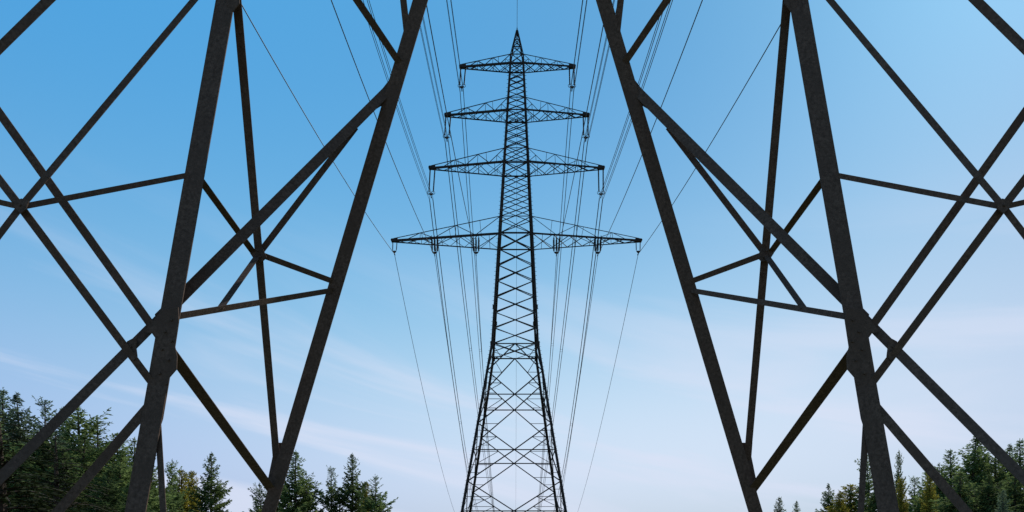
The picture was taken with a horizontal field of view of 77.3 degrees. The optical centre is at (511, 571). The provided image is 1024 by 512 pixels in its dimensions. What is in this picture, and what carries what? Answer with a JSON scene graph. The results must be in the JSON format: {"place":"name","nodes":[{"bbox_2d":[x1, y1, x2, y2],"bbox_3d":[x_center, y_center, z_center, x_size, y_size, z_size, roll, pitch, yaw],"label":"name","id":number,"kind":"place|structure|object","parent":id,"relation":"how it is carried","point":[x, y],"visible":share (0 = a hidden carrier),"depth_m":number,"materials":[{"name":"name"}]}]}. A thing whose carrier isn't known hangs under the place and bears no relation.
{"place":"outdoors","nodes":[
{"label":"outdoors","id":0,"kind":"place"},
{"bbox_2d":[0,0,1023,511],"label":"sky","id":1,"kind":"structure","parent":0,"point":[662,445],"materials":[{"name":"blue"}]},
{"bbox_3d":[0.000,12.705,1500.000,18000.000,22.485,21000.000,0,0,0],"label":"ground","id":2,"kind":"structure","parent":0,"visible":0},
{"bbox_2d":[0,416,10,460],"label":"spruce tree","id":3,"kind":"object","parent":2,"relation":"on","point":[7,455],"visible":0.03,"depth_m":50.31,"materials":[{"name":"green plant"}]},
{"bbox_2d":[0,387,35,458],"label":"spruce tree","id":4,"kind":"object","parent":2,"relation":"on","point":[3,393],"visible":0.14,"depth_m":62.01,"materials":[{"name":"green plant"}]},
{"bbox_2d":[0,392,40,460],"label":"spruce tree","id":5,"kind":"object","parent":2,"relation":"on","point":[26,418],"visible":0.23,"depth_m":59.47,"materials":[{"name":"green plant"}]},
{"bbox_2d":[6,441,44,511],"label":"spruce tree","id":6,"kind":"object","parent":2,"relation":"on","point":[17,449],"visible":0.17,"depth_m":43.61,"materials":[{"name":"green plant"}]},
{"bbox_2d":[14,425,61,509],"bbox_3d":[-36.111,-4.772,50.399,10.526,13.452,10.362,0,0,0],"label":"spruce tree","id":7,"kind":"object","parent":2,"relation":"on","point":[41,466],"visible":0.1,"depth_m":49.53,"materials":[{"name":"green plant"}]},
{"bbox_2d":[8,396,72,447],"bbox_3d":[-46.507,-7.823,64.286,10.869,19.431,14.104,0,0,28],"label":"pine tree","id":8,"kind":"object","parent":2,"relation":"on","point":[44,414],"visible":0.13,"depth_m":63.89,"materials":[{"name":"green plant"}]},
{"bbox_2d":[0,412,85,511],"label":"hemlock tree","id":9,"kind":"object","parent":2,"relation":"on","point":[5,501],"visible":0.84,"depth_m":15.00,"materials":[{"name":"green plant"}]},
{"bbox_2d":[22,446,96,511],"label":"spruce tree","id":10,"kind":"object","parent":2,"relation":"on","point":[62,471],"visible":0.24,"depth_m":39.76,"materials":[{"name":"green plant"}]},
{"bbox_2d":[49,406,74,446],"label":"spruce tree","id":11,"kind":"object","parent":2,"relation":"on","point":[73,432],"visible":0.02,"depth_m":65.95,"materials":[{"name":"green plant"}]},
{"bbox_2d":[6,432,118,511],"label":"hemlock tree","id":12,"kind":"object","parent":2,"relation":"on","point":[57,482],"visible":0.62,"depth_m":19.98,"materials":[{"name":"green plant"}]},
{"bbox_2d":[8,432,150,511],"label":"pine tree","id":13,"kind":"object","parent":2,"relation":"on","point":[85,456],"visible":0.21,"depth_m":45.53,"materials":[{"name":"green plant"}]},
{"bbox_2d":[9,406,166,509],"bbox_3d":[-34.668,-5.835,52.729,13.714,15.539,15.775,0,0,0],"label":"pine tree","id":14,"kind":"object","parent":2,"relation":"on","point":[79,419],"visible":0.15,"depth_m":50.84,"materials":[{"name":"green plant"}]},
{"bbox_2d":[65,469,126,511],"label":"spruce tree","id":15,"kind":"object","parent":2,"relation":"on","point":[108,486],"visible":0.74,"depth_m":37.95,"materials":[{"name":"green plant"}]},
{"bbox_2d":[44,414,174,503],"bbox_3d":[-32.345,-5.085,50.342,10.812,14.010,14.030,0,0,-24],"label":"pine tree","id":16,"kind":"object","parent":2,"relation":"on","point":[97,442],"visible":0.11,"depth_m":49.88,"materials":[{"name":"green plant"}]},
{"bbox_2d":[85,453,152,511],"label":"spruce tree","id":17,"kind":"object","parent":2,"relation":"on","point":[122,472],"visible":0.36,"depth_m":45.97,"materials":[{"name":"green plant"}]},
{"bbox_2d":[98,433,153,506],"bbox_3d":[-31.731,-4.755,51.880,10.019,13.332,10.848,0,0,0],"label":"spruce tree","id":18,"kind":"object","parent":2,"relation":"on","point":[123,450],"visible":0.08,"depth_m":51.85,"materials":[{"name":"green plant"}]},
{"bbox_2d":[116,481,154,511],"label":"spruce tree","id":19,"kind":"object","parent":2,"relation":"on","point":[126,494],"visible":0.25,"depth_m":41.71,"materials":[{"name":"green plant"}]},
{"bbox_2d":[126,464,175,511],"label":"pine tree","id":20,"kind":"object","parent":2,"relation":"on","point":[156,507],"visible":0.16,"depth_m":47.75,"materials":[{"name":"green plant"}]},
{"bbox_2d":[122,437,192,511],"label":"pine tree","id":21,"kind":"object","parent":2,"relation":"on","point":[134,441],"visible":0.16,"depth_m":54.64,"materials":[{"name":"green plant"}]},
{"bbox_2d":[151,466,175,511],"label":"spruce tree","id":22,"kind":"object","parent":2,"relation":"on","point":[154,480],"visible":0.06,"depth_m":56.10,"materials":[{"name":"green plant"}]},
{"bbox_2d":[164,460,193,511],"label":"pine tree","id":23,"kind":"object","parent":2,"relation":"on","point":[170,467],"visible":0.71,"depth_m":67.88,"materials":[{"name":"green plant"}]},
{"bbox_2d":[166,469,198,511],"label":"larch tree","id":24,"kind":"object","parent":2,"relation":"on","point":[180,487],"visible":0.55,"depth_m":71.93,"materials":[{"name":"green plant"}]},
{"bbox_2d":[175,470,207,511],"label":"larch tree","id":25,"kind":"object","parent":2,"relation":"on","point":[192,481],"visible":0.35,"depth_m":73.85,"materials":[{"name":"green plant"}]},
{"bbox_2d":[187,452,232,511],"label":"spruce tree","id":26,"kind":"object","parent":2,"relation":"on","point":[217,492],"visible":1,"depth_m":65.63,"materials":[{"name":"green plant"}]},
{"bbox_2d":[242,483,278,511],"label":"pine tree","id":27,"kind":"object","parent":2,"relation":"on","point":[260,500],"visible":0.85,"depth_m":69.70,"materials":[{"name":"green plant"}]},
{"bbox_2d":[263,481,286,511],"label":"spruce tree","id":28,"kind":"object","parent":2,"relation":"on","point":[277,509],"visible":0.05,"depth_m":71.39,"materials":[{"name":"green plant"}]},
{"bbox_2d":[255,450,324,511],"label":"spruce tree","id":29,"kind":"object","parent":2,"relation":"on","point":[297,488],"visible":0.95,"depth_m":65.72,"materials":[{"name":"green plant"}]},
{"bbox_2d":[292,472,328,511],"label":"pine tree","id":30,"kind":"object","parent":2,"relation":"on","point":[316,502],"visible":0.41,"depth_m":67.51,"materials":[{"name":"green plant"}]},
{"bbox_2d":[314,465,350,511],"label":"pine tree","id":31,"kind":"object","parent":2,"relation":"on","point":[331,498],"visible":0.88,"depth_m":69.75,"materials":[{"name":"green plant"}]},
{"bbox_2d":[328,453,368,511],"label":"spruce tree","id":32,"kind":"object","parent":2,"relation":"on","point":[355,496],"visible":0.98,"depth_m":69.62,"materials":[{"name":"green plant"}]},
{"bbox_2d":[354,481,371,511],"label":"larch tree","id":33,"kind":"object","parent":2,"relation":"on","point":[367,492],"visible":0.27,"depth_m":75.86,"materials":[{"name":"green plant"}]},
{"bbox_2d":[355,475,397,511],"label":"pine tree","id":34,"kind":"object","parent":2,"relation":"on","point":[373,503],"visible":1,"depth_m":67.77,"materials":[{"name":"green plant"}]},
{"bbox_2d":[0,0,1023,511],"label":"lattice pylon","id":35,"kind":"object","parent":2,"relation":"on","point":[856,360],"visible":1,"depth_m":8.61,"materials":[{"name":"metal"}]},
{"bbox_2d":[391,28,641,511],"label":"lattice tower","id":36,"kind":"structure","parent":2,"relation":"on","point":[531,249],"depth_m":64.41,"materials":[{"name":"metal"}]},
{"bbox_2d":[427,170,434,197],"bbox_3d":[-8.188,-39.532,64.995,0.684,3.040,0.574,0,0,-39],"label":"insulator set","id":37,"kind":"object","parent":36,"relation":"attached to","point":[433,182],"visible":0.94,"depth_m":64.96,"materials":[{"name":"metal"}]},
{"bbox_2d":[363,1,478,511],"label":"conductor bundle","id":38,"kind":"object","parent":37,"relation":"hanging from","point":[431,218],"visible":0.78,"depth_m":65.46,"materials":[{"name":"grey metal"}]},
{"bbox_2d":[431,235,438,255],"bbox_3d":[-7.854,-33.047,64.996,0.742,1.940,0.636,0,0,0],"label":"insulator set","id":39,"kind":"object","parent":36,"relation":"attached to","point":[436,244],"visible":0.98,"depth_m":64.84,"materials":[{"name":"metal"}]},
{"bbox_2d":[331,0,472,509],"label":"conductor","id":40,"kind":"object","parent":39,"relation":"hanging from","point":[404,188],"visible":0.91,"depth_m":45.24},
{"bbox_2d":[443,116,450,141],"bbox_3d":[-6.590,-45.087,64.995,0.684,2.660,0.574,0,0,-39],"label":"insulator set","id":41,"kind":"object","parent":36,"relation":"attached to","point":[446,137],"visible":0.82,"depth_m":64.96,"materials":[{"name":"metal"}]},
{"bbox_2d":[420,17,493,511],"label":"conductor bundle","id":42,"kind":"object","parent":41,"relation":"attached to","point":[452,208],"visible":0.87,"depth_m":70.56,"materials":[{"name":"grey metal"}]},
{"bbox_2d":[458,68,465,90],"bbox_3d":[-5.074,-50.107,64.995,0.684,2.440,0.574,0,0,-39],"label":"insulator set","id":43,"kind":"object","parent":36,"relation":"attached to","point":[464,80],"visible":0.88,"depth_m":64.97,"materials":[{"name":"metal"}]},
{"bbox_2d":[446,0,494,511],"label":"conductor bundle","id":44,"kind":"object","parent":43,"relation":"attached to","point":[467,190],"visible":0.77,"depth_m":71.94,"materials":[{"name":"grey metal"}]},
{"bbox_2d":[472,236,479,255],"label":"insulator set","id":45,"kind":"object","parent":36,"relation":"attached to","point":[476,245],"visible":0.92,"depth_m":64.83,"materials":[{"name":"metal"}]},
{"bbox_2d":[426,6,493,509],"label":"conductor","id":46,"kind":"object","parent":45,"relation":"hanging from","point":[461,189],"visible":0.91,"depth_m":43.37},
{"bbox_2d":[516,211,516,317],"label":"conductor","id":47,"kind":"object","parent":36,"relation":"attached to","point":[516,266],"visible":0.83,"depth_m":93.08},
{"bbox_2d":[553,236,559,255],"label":"insulator set","id":48,"kind":"object","parent":36,"relation":"attached to","point":[556,252],"visible":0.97,"depth_m":64.83,"materials":[{"name":"metal"}]},
{"bbox_2d":[538,26,603,509],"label":"conductor","id":49,"kind":"object","parent":48,"relation":"hanging from","point":[568,201],"visible":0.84,"depth_m":46.19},
{"bbox_2d":[568,68,575,91],"bbox_3d":[6.095,-50.107,65.000,0.642,2.440,0.528,0,0,39],"label":"insulator set","id":50,"kind":"object","parent":36,"relation":"attached to","point":[572,86],"visible":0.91,"depth_m":64.97,"materials":[{"name":"metal"}]},
{"bbox_2d":[537,0,586,511],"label":"conductor bundle","id":51,"kind":"object","parent":50,"relation":"attached to","point":[566,184],"visible":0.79,"depth_m":71.23,"materials":[{"name":"grey metal"}]},
{"bbox_2d":[582,116,589,141],"bbox_3d":[7.503,-45.087,65.000,0.642,2.660,0.528,0,0,-39],"label":"insulator set","id":52,"kind":"object","parent":36,"relation":"attached to","point":[587,130],"visible":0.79,"depth_m":64.96,"materials":[{"name":"metal"}]},
{"bbox_2d":[540,0,616,511],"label":"conductor bundle","id":53,"kind":"object","parent":52,"relation":"attached to","point":[578,219],"visible":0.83,"depth_m":71.97,"materials":[{"name":"grey metal"}]},
{"bbox_2d":[594,235,601,255],"bbox_3d":[8.721,-33.047,64.996,0.742,1.940,0.636,0,0,0],"label":"insulator set","id":54,"kind":"object","parent":36,"relation":"hanging from","point":[597,245],"visible":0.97,"depth_m":64.83,"materials":[{"name":"metal"}]},
{"bbox_2d":[561,0,702,497],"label":"conductor","id":55,"kind":"object","parent":54,"relation":"hanging from","point":[628,187],"visible":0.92,"depth_m":45.73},
{"bbox_2d":[597,169,604,195],"bbox_3d":[9.047,-39.532,65.000,0.642,3.040,0.528,0,0,39],"label":"insulator set","id":56,"kind":"object","parent":36,"relation":"attached to","point":[602,182],"visible":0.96,"depth_m":64.96,"materials":[{"name":"metal"}]},
{"bbox_2d":[553,0,672,511],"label":"conductor bundle","id":57,"kind":"object","parent":56,"relation":"attached to","point":[602,203],"visible":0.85,"depth_m":61.87,"materials":[{"name":"grey metal"}]},
{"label":"insulator set","id":58,"kind":"object","parent":36,"relation":"hanging from","visible":0},
{"bbox_2d":[242,5,453,509],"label":"conductor","id":59,"kind":"object","parent":58,"relation":"hanging from","point":[348,186],"visible":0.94,"depth_m":42.05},
{"bbox_2d":[774,496,785,511],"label":"spruce tree","id":60,"kind":"object","parent":2,"relation":"on","point":[778,505],"visible":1,"depth_m":83.85,"materials":[{"name":"green plant"}]},
{"bbox_2d":[792,501,800,511],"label":"spruce tree","id":61,"kind":"object","parent":2,"relation":"on","point":[796,506],"visible":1,"depth_m":83.94,"materials":[{"name":"green plant"}]},
{"bbox_2d":[815,483,836,511],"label":"spruce tree","id":62,"kind":"object","parent":2,"relation":"on","point":[825,499],"visible":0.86,"depth_m":70.20,"materials":[{"name":"green plant"}]},
{"bbox_2d":[822,492,853,511],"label":"larch tree","id":63,"kind":"object","parent":2,"relation":"on","point":[838,505],"visible":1,"depth_m":65.69,"materials":[{"name":"green plant"}]},
{"bbox_2d":[826,484,867,511],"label":"tree","id":64,"kind":"object","parent":2,"relation":"on","point":[850,504],"visible":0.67,"depth_m":69.64,"materials":[{"name":"green plant"}]},
{"bbox_2d":[847,453,874,511],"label":"pine tree","id":65,"kind":"object","parent":2,"relation":"on","point":[868,485],"visible":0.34,"depth_m":68.05,"materials":[{"name":"green plant"}]},
{"bbox_2d":[864,488,877,511],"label":"spruce tree","id":66,"kind":"object","parent":2,"relation":"on","point":[872,506],"visible":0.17,"depth_m":62.09,"materials":[{"name":"green plant"}]},
{"bbox_2d":[893,450,908,494],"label":"pine tree","id":67,"kind":"object","parent":2,"relation":"on","point":[898,462],"visible":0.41,"depth_m":75.90,"materials":[{"name":"green plant"}]},
{"bbox_2d":[895,476,909,511],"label":"larch tree","id":68,"kind":"object","parent":2,"relation":"on","point":[902,504],"visible":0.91,"depth_m":57.86,"materials":[{"name":"green plant"}]},
{"bbox_2d":[898,475,920,511],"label":"pine tree","id":69,"kind":"object","parent":2,"relation":"on","point":[913,489],"visible":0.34,"depth_m":65.97,"materials":[{"name":"green plant"}]},
{"bbox_2d":[905,472,936,511],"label":"spruce tree","id":70,"kind":"object","parent":2,"relation":"on","point":[915,508],"visible":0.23,"depth_m":62.10,"materials":[{"name":"green plant"}]},
{"bbox_2d":[919,474,938,511],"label":"larch tree","id":71,"kind":"object","parent":2,"relation":"on","point":[928,495],"visible":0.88,"depth_m":53.89,"materials":[{"name":"green plant"}]},
{"bbox_2d":[923,449,964,508],"bbox_3d":[41.336,-4.938,59.827,8.676,13.455,8.807,0,0,0],"label":"spruce tree","id":72,"kind":"object","parent":2,"relation":"on","point":[949,461],"visible":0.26,"depth_m":59.96,"materials":[{"name":"green plant"}]},
{"bbox_2d":[911,464,980,511],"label":"pine tree","id":73,"kind":"object","parent":2,"relation":"on","point":[941,493],"visible":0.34,"depth_m":57.79,"materials":[{"name":"green plant"}]},
{"bbox_2d":[930,472,992,511],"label":"spruce tree","id":74,"kind":"object","parent":2,"relation":"on","point":[962,494],"visible":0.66,"depth_m":45.71,"materials":[{"name":"green plant"}]},
{"bbox_2d":[936,436,1013,507],"bbox_3d":[41.940,-5.321,58.056,10.177,14.223,11.406,0,0,0],"label":"spruce tree","id":75,"kind":"object","parent":2,"relation":"on","point":[971,464],"visible":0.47,"depth_m":57.33,"materials":[{"name":"green plant"}]},
{"bbox_2d":[958,442,1008,503],"bbox_3d":[44.160,-5.435,59.819,10.307,14.486,10.594,0,0,0],"label":"spruce tree","id":76,"kind":"object","parent":2,"relation":"on","point":[979,443],"visible":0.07,"depth_m":59.66,"materials":[{"name":"green plant"}]},
{"bbox_2d":[954,475,1020,511],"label":"spruce tree","id":77,"kind":"object","parent":2,"relation":"on","point":[986,490],"visible":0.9,"depth_m":43.93,"materials":[{"name":"green plant"}]},
{"bbox_2d":[969,453,1022,511],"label":"pine tree","id":78,"kind":"object","parent":2,"relation":"on","point":[995,461],"visible":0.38,"depth_m":55.78,"materials":[{"name":"green plant"}]},
{"bbox_2d":[978,472,1023,511],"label":"spruce tree","id":79,"kind":"object","parent":2,"relation":"on","point":[1018,499],"visible":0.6,"depth_m":45.77,"materials":[{"name":"green plant"}]},
{"bbox_2d":[995,488,1011,511],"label":"spruce tree","id":80,"kind":"object","parent":2,"relation":"on","point":[1002,508],"visible":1,"depth_m":39.94,"materials":[{"name":"green plant"}]},
{"bbox_2d":[996,444,1023,490],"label":"spruce tree","id":81,"kind":"object","parent":2,"relation":"on","point":[1009,448],"visible":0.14,"depth_m":59.85,"materials":[{"name":"green plant"}]},
{"bbox_2d":[997,438,1023,505],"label":"spruce tree","id":82,"kind":"object","parent":2,"relation":"on","point":[1020,458],"visible":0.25,"depth_m":57.82,"materials":[{"name":"green plant"}]},
{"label":"insulator set","id":83,"kind":"object","parent":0,"visible":0},
{"bbox_2d":[578,26,779,509],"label":"conductor","id":84,"kind":"object","parent":83,"relation":"hanging from","point":[677,197],"visible":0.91,"depth_m":45.69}
]}

